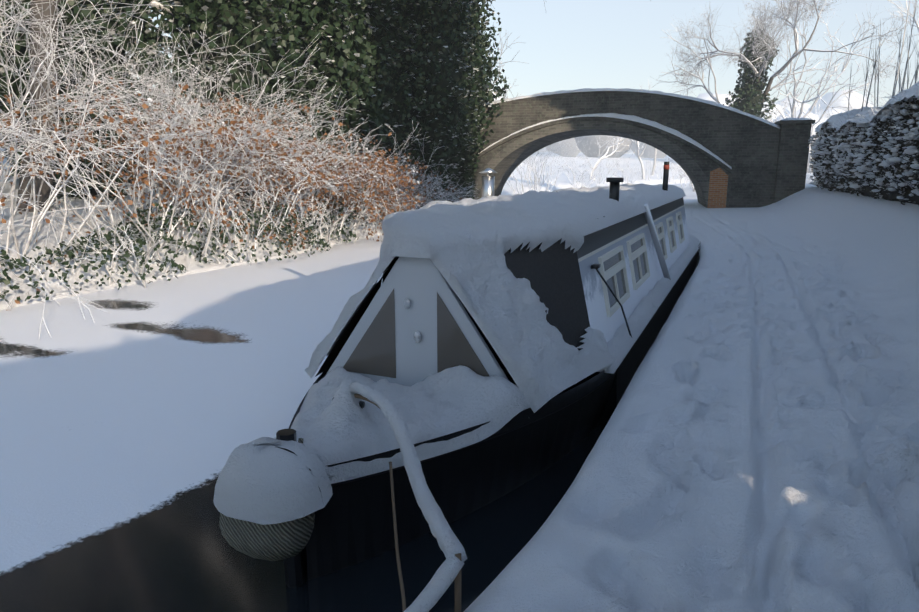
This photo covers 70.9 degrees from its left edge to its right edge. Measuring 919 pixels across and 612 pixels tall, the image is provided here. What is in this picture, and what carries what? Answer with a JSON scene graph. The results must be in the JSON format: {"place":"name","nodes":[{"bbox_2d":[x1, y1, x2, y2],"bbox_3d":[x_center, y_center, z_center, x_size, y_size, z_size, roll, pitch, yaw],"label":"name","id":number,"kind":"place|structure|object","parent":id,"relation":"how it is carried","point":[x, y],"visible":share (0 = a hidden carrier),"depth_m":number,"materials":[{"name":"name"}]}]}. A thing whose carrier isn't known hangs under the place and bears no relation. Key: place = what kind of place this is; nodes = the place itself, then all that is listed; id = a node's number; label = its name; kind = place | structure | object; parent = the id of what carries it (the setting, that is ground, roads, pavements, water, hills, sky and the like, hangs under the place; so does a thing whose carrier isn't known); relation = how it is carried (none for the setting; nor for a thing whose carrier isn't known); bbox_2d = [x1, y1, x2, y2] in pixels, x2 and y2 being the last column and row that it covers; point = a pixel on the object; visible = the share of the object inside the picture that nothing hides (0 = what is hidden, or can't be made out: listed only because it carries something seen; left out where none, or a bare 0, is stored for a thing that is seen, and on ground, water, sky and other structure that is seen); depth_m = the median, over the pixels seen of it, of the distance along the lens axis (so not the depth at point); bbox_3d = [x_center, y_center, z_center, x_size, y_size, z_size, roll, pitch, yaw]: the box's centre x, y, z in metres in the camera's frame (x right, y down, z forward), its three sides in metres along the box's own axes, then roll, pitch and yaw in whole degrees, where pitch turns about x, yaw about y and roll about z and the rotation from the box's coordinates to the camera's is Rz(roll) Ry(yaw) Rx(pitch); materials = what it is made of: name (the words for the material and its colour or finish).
{"place":"outdoors","nodes":[
{"label":"outdoors","id":0,"kind":"place"},
{"bbox_2d":[349,382,466,611],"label":"snow-covered rope","id":1,"kind":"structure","parent":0,"point":[441,580],"depth_m":2.53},
{"bbox_2d":[291,365,530,486],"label":"snow","id":2,"kind":"structure","parent":0,"point":[342,426],"depth_m":3.54,"materials":[{"name":"white snow"}]},
{"bbox_2d":[0,147,918,611],"bbox_3d":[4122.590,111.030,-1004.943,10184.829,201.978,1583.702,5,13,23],"label":"terrain","id":3,"kind":"structure","parent":0,"point":[756,447],"depth_m":3.82,"materials":[{"name":"white snow"}]},
{"bbox_2d":[16,0,60,211],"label":"bare tree","id":4,"kind":"object","parent":3,"relation":"on","point":[45,193],"visible":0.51,"depth_m":15.18,"materials":[{"name":"brown plant"}]},
{"bbox_2d":[0,0,152,180],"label":"ivy clad tree","id":5,"kind":"object","parent":3,"relation":"on","point":[3,81],"depth_m":21.12,"materials":[{"name":"green plant"}]},
{"bbox_2d":[0,0,182,199],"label":"ivy clad tree","id":6,"kind":"object","parent":3,"relation":"on","point":[147,34],"visible":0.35,"depth_m":16.75,"materials":[{"name":"green plant"}]},
{"bbox_2d":[0,6,186,232],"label":"frosted shrub","id":7,"kind":"object","parent":3,"relation":"on","point":[36,112],"visible":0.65,"depth_m":10.45,"materials":[{"name":"plant"}]},
{"bbox_2d":[0,0,266,229],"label":"frosted shrub","id":8,"kind":"object","parent":3,"relation":"on","point":[31,179],"visible":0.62,"depth_m":13.02,"materials":[{"name":"white plant"}]},
{"bbox_2d":[0,0,314,259],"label":"frosted shrub","id":9,"kind":"object","parent":3,"relation":"on","point":[17,157],"visible":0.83,"depth_m":10.57,"materials":[{"name":"white plant"}]},
{"bbox_2d":[134,0,185,43],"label":"bare tree","id":10,"kind":"object","parent":3,"relation":"on","point":[157,4],"visible":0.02,"depth_m":21.96,"materials":[{"name":"white plant"}]},
{"bbox_2d":[0,0,344,256],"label":"frosted shrub","id":11,"kind":"object","parent":3,"relation":"on","point":[79,145],"visible":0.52,"depth_m":13.29,"materials":[{"name":"white plant"}]},
{"bbox_2d":[0,22,391,309],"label":"frosted shrub","id":12,"kind":"object","parent":3,"relation":"on","point":[160,157],"visible":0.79,"depth_m":11.98,"materials":[{"name":"white plant"}]},
{"bbox_2d":[28,4,372,236],"bbox_3d":[-5.739,-4.502,15.964,6.910,5.547,7.707,11,16,43],"label":"frosted shrub","id":13,"kind":"object","parent":3,"relation":"on","point":[194,129],"visible":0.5,"depth_m":15.44,"materials":[{"name":"plant"}]},
{"bbox_2d":[151,0,281,187],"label":"ivy clad tree","id":14,"kind":"object","parent":3,"relation":"on","point":[159,11],"depth_m":24.55,"materials":[{"name":"green plant"}]},
{"bbox_2d":[0,185,454,302],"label":"ground cover","id":15,"kind":"object","parent":3,"relation":"on","point":[71,255],"visible":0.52,"depth_m":12.53,"materials":[{"name":"green plant"}]},
{"bbox_2d":[50,51,417,241],"bbox_3d":[-4.983,-3.426,14.613,7.228,3.988,5.614,-8,14,-33],"label":"frosted shrub","id":16,"kind":"object","parent":3,"relation":"on","point":[233,193],"visible":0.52,"depth_m":14.12,"materials":[{"name":"plant"}]},
{"bbox_2d":[140,86,394,225],"bbox_3d":[-5.517,-4.205,18.643,6.637,4.260,6.146,-5,13,-21],"label":"frosted shrub","id":17,"kind":"object","parent":3,"relation":"on","point":[310,103],"visible":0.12,"depth_m":17.69,"materials":[{"name":"plant"}]},
{"bbox_2d":[162,95,432,256],"bbox_3d":[-3.909,-3.316,16.996,6.567,4.207,5.556,3,12,12],"label":"frosted shrub","id":18,"kind":"object","parent":3,"relation":"on","point":[387,169],"visible":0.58,"depth_m":16.33,"materials":[{"name":"plant"}]},
{"bbox_2d":[230,129,418,230],"bbox_3d":[-3.768,-3.191,18.712,5.185,3.828,6.232,-1,12,-3],"label":"frosted shrub","id":19,"kind":"object","parent":3,"relation":"on","point":[329,202],"visible":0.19,"depth_m":17.89,"materials":[{"name":"plant"}]},
{"bbox_2d":[276,0,389,209],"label":"ivy clad tree","id":20,"kind":"object","parent":3,"relation":"on","point":[343,42],"visible":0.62,"depth_m":20.41,"materials":[{"name":"green plant"}]},
{"bbox_2d":[0,183,689,611],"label":"canal","id":21,"kind":"structure","parent":3,"relation":"on","point":[132,417],"depth_m":4.65,"materials":[{"name":"white"}]},
{"bbox_2d":[0,101,109,338],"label":"frosted shrub","id":22,"kind":"object","parent":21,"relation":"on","point":[32,203],"visible":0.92,"depth_m":8.45,"materials":[{"name":"white plant"}]},
{"bbox_2d":[65,211,199,287],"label":"shrub stems","id":23,"kind":"object","parent":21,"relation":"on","point":[131,268],"visible":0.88,"depth_m":10.93,"materials":[{"name":"white plant"}]},
{"bbox_2d":[186,205,272,264],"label":"shrub stems","id":24,"kind":"object","parent":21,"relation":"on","point":[227,258],"visible":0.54,"depth_m":13.51,"materials":[{"name":"white plant"}]},
{"bbox_2d":[271,202,341,250],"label":"shrub stems","id":25,"kind":"object","parent":21,"relation":"on","point":[326,225],"visible":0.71,"depth_m":15.92,"materials":[{"name":"white plant"}]},
{"bbox_2d":[276,243,700,587],"bbox_3d":[1.723,-0.039,8.651,2.110,1.131,12.545,5,13,23],"label":"boat hull","id":26,"kind":"object","parent":21,"relation":"on","point":[353,523],"visible":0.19,"depth_m":3.65,"materials":[{"name":"black metal"}]},
{"bbox_2d":[219,438,314,560],"bbox_3d":[-0.854,0.877,2.908,0.400,0.488,0.374,5,13,23],"label":"bow fender","id":27,"kind":"object","parent":26,"relation":"attached to","point":[278,541],"visible":0.52,"depth_m":2.77,"materials":[{"name":"grey wicker"}]},
{"bbox_2d":[213,436,332,524],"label":"snow","id":28,"kind":"structure","parent":27,"relation":"on","point":[263,480],"depth_m":2.75,"materials":[{"name":"white snow"}]},
{"bbox_2d":[332,397,364,408],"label":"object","id":29,"kind":"object","parent":26,"relation":"attached to","point":[361,404],"visible":0.17,"depth_m":3.40,"materials":[{"name":"black metal"}]},
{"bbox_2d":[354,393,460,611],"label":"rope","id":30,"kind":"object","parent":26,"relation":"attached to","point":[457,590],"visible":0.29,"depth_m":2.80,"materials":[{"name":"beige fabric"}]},
{"bbox_2d":[325,257,508,385],"bbox_3d":[-0.270,0.139,4.098,1.524,0.960,0.034,5,13,23],"label":"cabin front board","id":31,"kind":"object","parent":26,"relation":"on","point":[380,343],"visible":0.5,"depth_m":4.08,"materials":[{"name":"white paint"}]},
{"bbox_2d":[404,298,420,342],"bbox_3d":[-0.295,0.093,4.063,0.115,0.285,0.030,5,13,23],"label":"door knob","id":32,"kind":"object","parent":31,"relation":"attached to","point":[417,336],"depth_m":4.05,"materials":[{"name":"white metal"}]},
{"bbox_2d":[315,238,589,406],"bbox_3d":[-0.072,-0.016,4.520,1.910,0.990,1.000,5,13,23],"label":"canvas cover","id":33,"kind":"object","parent":26,"relation":"on","point":[552,274],"visible":0.27,"depth_m":4.47,"materials":[{"name":"black fabric"}]},
{"bbox_2d":[305,211,612,412],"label":"snow","id":34,"kind":"structure","parent":26,"relation":"on","point":[543,361],"depth_m":4.11,"materials":[{"name":"white snow"}]},
{"bbox_2d":[389,216,583,258],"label":"snow","id":35,"kind":"structure","parent":26,"relation":"on","point":[410,250],"depth_m":3.96,"materials":[{"name":"white snow"}]},
{"bbox_2d":[382,197,688,354],"bbox_3d":[1.753,-0.884,8.541,1.870,1.010,8.000,5,13,23],"label":"boat cabin","id":36,"kind":"object","parent":26,"relation":"on","point":[595,246],"visible":0.15,"depth_m":5.94,"materials":[{"name":"white paint"}]},
{"bbox_2d":[479,162,669,200],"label":"boat chimneys","id":37,"kind":"object","parent":36,"relation":"on","point":[487,185],"visible":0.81,"depth_m":6.51,"materials":[{"name":"metal"}]},
{"bbox_2d":[591,264,631,336],"bbox_3d":[1.216,-0.021,5.127,0.093,0.657,0.541,16,20,52],"label":"narrowboat line","id":38,"kind":"object","parent":36,"relation":"attached to","point":[595,266],"visible":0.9,"depth_m":5.05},
{"bbox_2d":[598,211,684,316],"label":"boat windows","id":39,"kind":"structure","parent":36,"relation":"attached to","point":[613,271],"depth_m":6.33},
{"bbox_2d":[644,203,670,279],"bbox_3d":[2.350,-0.735,7.687,0.070,0.989,0.706,12,17,45],"label":"plank","id":40,"kind":"object","parent":36,"relation":"attached to","point":[655,239],"visible":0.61,"depth_m":7.64,"materials":[{"name":"grey wood"}]},
{"bbox_2d":[597,242,698,373],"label":"snow","id":41,"kind":"structure","parent":26,"relation":"on","point":[621,342],"depth_m":6.17,"materials":[{"name":"white snow"}]},
{"bbox_2d":[320,206,373,242],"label":"shrub stems","id":42,"kind":"object","parent":3,"relation":"on","point":[355,225],"visible":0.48,"depth_m":17.69,"materials":[{"name":"white plant"}]},
{"bbox_2d":[149,0,545,203],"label":"ivy clad tree","id":43,"kind":"object","parent":3,"relation":"on","point":[273,19],"visible":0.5,"depth_m":19.15,"materials":[{"name":"green plant"}]},
{"bbox_2d":[359,197,413,230],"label":"shrub stems","id":44,"kind":"object","parent":3,"relation":"on","point":[385,213],"visible":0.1,"depth_m":20.22,"materials":[{"name":"white plant"}]},
{"bbox_2d":[324,139,466,222],"bbox_3d":[-2.496,-3.770,21.285,5.807,3.626,3.983,5,13,23],"label":"frosted shrub","id":45,"kind":"object","parent":3,"relation":"on","point":[429,195],"visible":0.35,"depth_m":20.89,"materials":[{"name":"brown plant"}]},
{"bbox_2d":[358,0,434,207],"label":"ivy clad tree","id":46,"kind":"object","parent":3,"relation":"on","point":[391,65],"visible":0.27,"depth_m":22.38,"materials":[{"name":"green plant"}]},
{"bbox_2d":[395,4,414,199],"bbox_3d":[-2.881,-15.928,19.885,32.114,26.225,19.084,5,13,23],"label":"ivy clad tree","id":47,"kind":"object","parent":3,"relation":"on","point":[410,31],"depth_m":24.24,"materials":[{"name":"green plant"}]},
{"bbox_2d":[379,160,479,208],"bbox_3d":[-1.291,-4.051,23.743,4.210,3.058,3.725,-1,12,-4],"label":"frosted shrub","id":48,"kind":"object","parent":3,"relation":"on","point":[437,180],"visible":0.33,"depth_m":23.14,"materials":[{"name":"white plant"}]},
{"bbox_2d":[397,0,491,208],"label":"ivy clad tree","id":49,"kind":"object","parent":3,"relation":"on","point":[438,41],"visible":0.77,"depth_m":23.20,"materials":[{"name":"green plant"}]},
{"bbox_2d":[442,0,508,201],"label":"ivy clad tree","id":50,"kind":"object","parent":3,"relation":"on","point":[467,167],"visible":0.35,"depth_m":25.46,"materials":[{"name":"green plant"}]},
{"bbox_2d":[456,0,513,98],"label":"ivy clad tree","id":51,"kind":"object","parent":3,"relation":"on","point":[485,11],"visible":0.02,"depth_m":26.07,"materials":[{"name":"green plant"}]},
{"bbox_2d":[484,33,523,103],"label":"frosty tree","id":52,"kind":"object","parent":3,"relation":"on","point":[501,49],"visible":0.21,"depth_m":42.11,"materials":[{"name":"white plant"}]},
{"bbox_2d":[147,89,872,172],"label":"tree line","id":53,"kind":"object","parent":3,"relation":"on","point":[592,148],"depth_m":159.65,"materials":[{"name":"white plant"}]},
{"bbox_2d":[506,144,567,193],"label":"shrub","id":54,"kind":"object","parent":3,"relation":"on","point":[534,187],"visible":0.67,"depth_m":46.89,"materials":[{"name":"white plant"}]},
{"bbox_2d":[516,147,560,188],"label":"shrub","id":55,"kind":"object","parent":3,"relation":"on","point":[531,165],"visible":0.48,"depth_m":54.13,"materials":[{"name":"white plant"}]},
{"bbox_2d":[517,141,580,185],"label":"shrub","id":56,"kind":"object","parent":3,"relation":"on","point":[546,162],"visible":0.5,"depth_m":59.72,"materials":[{"name":"white plant"}]},
{"bbox_2d":[513,138,603,191],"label":"shrub","id":57,"kind":"object","parent":3,"relation":"on","point":[551,167],"visible":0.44,"depth_m":52.92,"materials":[{"name":"white plant"}]},
{"bbox_2d":[562,164,608,186],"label":"shrub","id":58,"kind":"object","parent":3,"relation":"on","point":[582,176],"visible":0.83,"depth_m":68.97,"materials":[{"name":"white plant"}]},
{"bbox_2d":[554,154,621,187],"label":"shrub","id":59,"kind":"object","parent":3,"relation":"on","point":[585,171],"visible":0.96,"depth_m":65.91,"materials":[{"name":"white plant"}]},
{"bbox_2d":[565,137,639,183],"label":"shrub","id":60,"kind":"object","parent":3,"relation":"on","point":[602,161],"visible":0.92,"depth_m":75.16,"materials":[{"name":"white plant"}]},
{"bbox_2d":[589,135,630,179],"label":"frosty tree","id":61,"kind":"object","parent":3,"relation":"on","point":[612,153],"visible":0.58,"depth_m":80.10,"materials":[{"name":"white plant"}]},
{"bbox_2d":[599,138,646,178],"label":"frosty tree","id":62,"kind":"object","parent":3,"relation":"on","point":[638,152],"visible":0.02,"depth_m":90.20,"materials":[{"name":"white plant"}]},
{"bbox_2d":[472,91,779,207],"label":"bridge","id":63,"kind":"structure","parent":3,"relation":"on","point":[745,147],"depth_m":24.16,"materials":[{"name":"brick"}]},
{"bbox_2d":[473,121,708,207],"bbox_3d":[5.005,-5.045,25.377,9.760,4.330,0.050,3,12,16],"label":"bridge arch ring","id":64,"kind":"object","parent":63,"relation":"attached to","point":[687,160],"visible":0.65,"depth_m":24.78,"materials":[{"name":"brick"}]},
{"bbox_2d":[473,117,732,173],"bbox_3d":[5.065,-6.229,25.062,10.450,2.202,0.100,3,12,16],"label":"bridge string course","id":65,"kind":"object","parent":63,"relation":"attached to","point":[633,123],"visible":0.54,"depth_m":24.64,"materials":[{"name":"stone"}]},
{"bbox_2d":[478,113,731,168],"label":"snow","id":66,"kind":"structure","parent":63,"relation":"attached to","point":[653,124],"depth_m":24.34,"materials":[{"name":"white snow"}]},
{"bbox_2d":[708,168,727,207],"bbox_3d":[9.661,-4.286,24.148,0.634,1.750,0.089,5,13,23],"label":"brick patch","id":67,"kind":"object","parent":63,"relation":"attached to","point":[718,185],"visible":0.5,"depth_m":24.13,"materials":[{"name":"brown brick"}]},
{"bbox_2d":[602,156,650,180],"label":"shrub","id":68,"kind":"object","parent":3,"relation":"on","point":[621,169],"visible":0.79,"depth_m":83.90,"materials":[{"name":"white plant"}]},
{"bbox_2d":[608,160,653,183],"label":"shrub","id":69,"kind":"object","parent":3,"relation":"on","point":[627,172],"visible":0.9,"depth_m":80.74,"materials":[{"name":"white plant"}]},
{"bbox_2d":[624,153,655,180],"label":"shrub","id":70,"kind":"object","parent":3,"relation":"on","point":[643,170],"visible":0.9,"depth_m":89.31,"materials":[{"name":"white plant"}]},
{"bbox_2d":[643,158,675,181],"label":"shrub","id":71,"kind":"object","parent":3,"relation":"on","point":[662,171],"visible":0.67,"depth_m":93.77,"materials":[{"name":"white plant"}]},
{"bbox_2d":[633,81,690,174],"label":"frosty tree","id":72,"kind":"object","parent":3,"relation":"on","point":[654,162],"visible":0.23,"depth_m":101.74,"materials":[{"name":"white plant"}]},
{"bbox_2d":[659,164,694,190],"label":"shrub","id":73,"kind":"object","parent":3,"relation":"on","point":[680,179],"visible":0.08,"depth_m":42.38,"materials":[{"name":"white plant"}]},
{"bbox_2d":[672,162,693,188],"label":"shrub","id":74,"kind":"object","parent":3,"relation":"on","point":[684,176],"visible":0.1,"depth_m":49.59,"materials":[{"name":"white plant"}]},
{"bbox_2d":[650,17,837,103],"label":"frosty tree","id":75,"kind":"object","parent":3,"relation":"on","point":[713,97],"visible":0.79,"depth_m":41.80,"materials":[{"name":"white plant"}]},
{"bbox_2d":[760,102,790,122],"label":"frosty tree","id":76,"kind":"object","parent":3,"relation":"on","point":[776,114],"visible":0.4,"depth_m":79.62,"materials":[{"name":"white plant"}]},
{"bbox_2d":[665,0,917,102],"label":"bare tree","id":77,"kind":"object","parent":3,"relation":"on","point":[785,24],"visible":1,"depth_m":37.88,"materials":[{"name":"white plant"}]},
{"bbox_2d":[719,29,778,120],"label":"ivy","id":78,"kind":"object","parent":77,"relation":"attached to","point":[749,97],"visible":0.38,"depth_m":40.90,"materials":[{"name":"green plant"}]},
{"bbox_2d":[762,84,824,172],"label":"frosty tree","id":79,"kind":"object","parent":3,"relation":"on","point":[809,155],"visible":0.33,"depth_m":88.94,"materials":[{"name":"white plant"}]},
{"bbox_2d":[719,12,889,118],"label":"frosty tree","id":80,"kind":"object","parent":3,"relation":"on","point":[816,99],"visible":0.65,"depth_m":62.24,"materials":[{"name":"white plant"}]},
{"bbox_2d":[767,9,894,131],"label":"frosty tree","id":81,"kind":"object","parent":3,"relation":"on","point":[792,108],"visible":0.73,"depth_m":50.19,"materials":[{"name":"white plant"}]},
{"bbox_2d":[804,84,918,204],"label":"hedge","id":82,"kind":"object","parent":3,"relation":"on","point":[887,123],"depth_m":13.48,"materials":[{"name":"green plant"}]},
{"bbox_2d":[808,95,918,199],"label":"snow clods","id":83,"kind":"object","parent":82,"relation":"on","point":[909,150],"visible":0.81,"depth_m":13.70,"materials":[{"name":"white snow"}]},
{"bbox_2d":[815,81,918,130],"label":"hedge snow","id":84,"kind":"structure","parent":82,"relation":"on","point":[912,90],"depth_m":15.17,"materials":[{"name":"white snow"}]},
{"bbox_2d":[848,0,918,111],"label":"saplings","id":85,"kind":"object","parent":82,"relation":"on","point":[898,70],"visible":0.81,"depth_m":16.21,"materials":[{"name":"grey plant"}]},
{"bbox_2d":[841,74,909,112],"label":"frosty tree","id":86,"kind":"object","parent":3,"relation":"on","point":[866,93],"visible":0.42,"depth_m":96.33,"materials":[{"name":"white plant"}]},
{"bbox_2d":[885,0,918,92],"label":"bare tree","id":87,"kind":"object","parent":3,"relation":"on","point":[905,10],"visible":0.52,"depth_m":44.54,"materials":[{"name":"white plant"}]},
{"bbox_2d":[126,0,918,106],"label":"sky","id":88,"kind":"structure","parent":0,"point":[569,44],"materials":[{"name":"blue"}]},
{"bbox_2d":[407,183,685,235],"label":"roof snow","id":89,"kind":"structure","parent":0,"point":[585,208],"depth_m":5.71,"materials":[{"name":"white snow"}]},
{"bbox_2d":[484,88,779,128],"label":"snow","id":90,"kind":"structure","parent":0,"point":[654,92],"depth_m":24.20,"materials":[{"name":"white snow"}]},
{"bbox_2d":[628,183,650,191],"bbox_3d":[2.620,-1.672,9.491,0.440,0.261,0.700,5,13,23],"label":"snow mound","id":91,"kind":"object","parent":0,"point":[641,187],"depth_m":9.38,"materials":[{"name":"white snow"}]},
{"bbox_2d":[688,234,700,246],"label":"snow","id":92,"kind":"structure","parent":0,"point":[694,239],"depth_m":12.58,"materials":[{"name":"white snow"}]},
{"bbox_2d":[773,120,814,202],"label":"bridge pier","id":93,"kind":"structure","parent":0,"point":[792,159],"depth_m":23.04,"materials":[{"name":"brick"}]},
{"bbox_2d":[782,117,811,119],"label":"snow","id":94,"kind":"structure","parent":0,"point":[792,118],"depth_m":22.80,"materials":[{"name":"white snow"}]}
]}

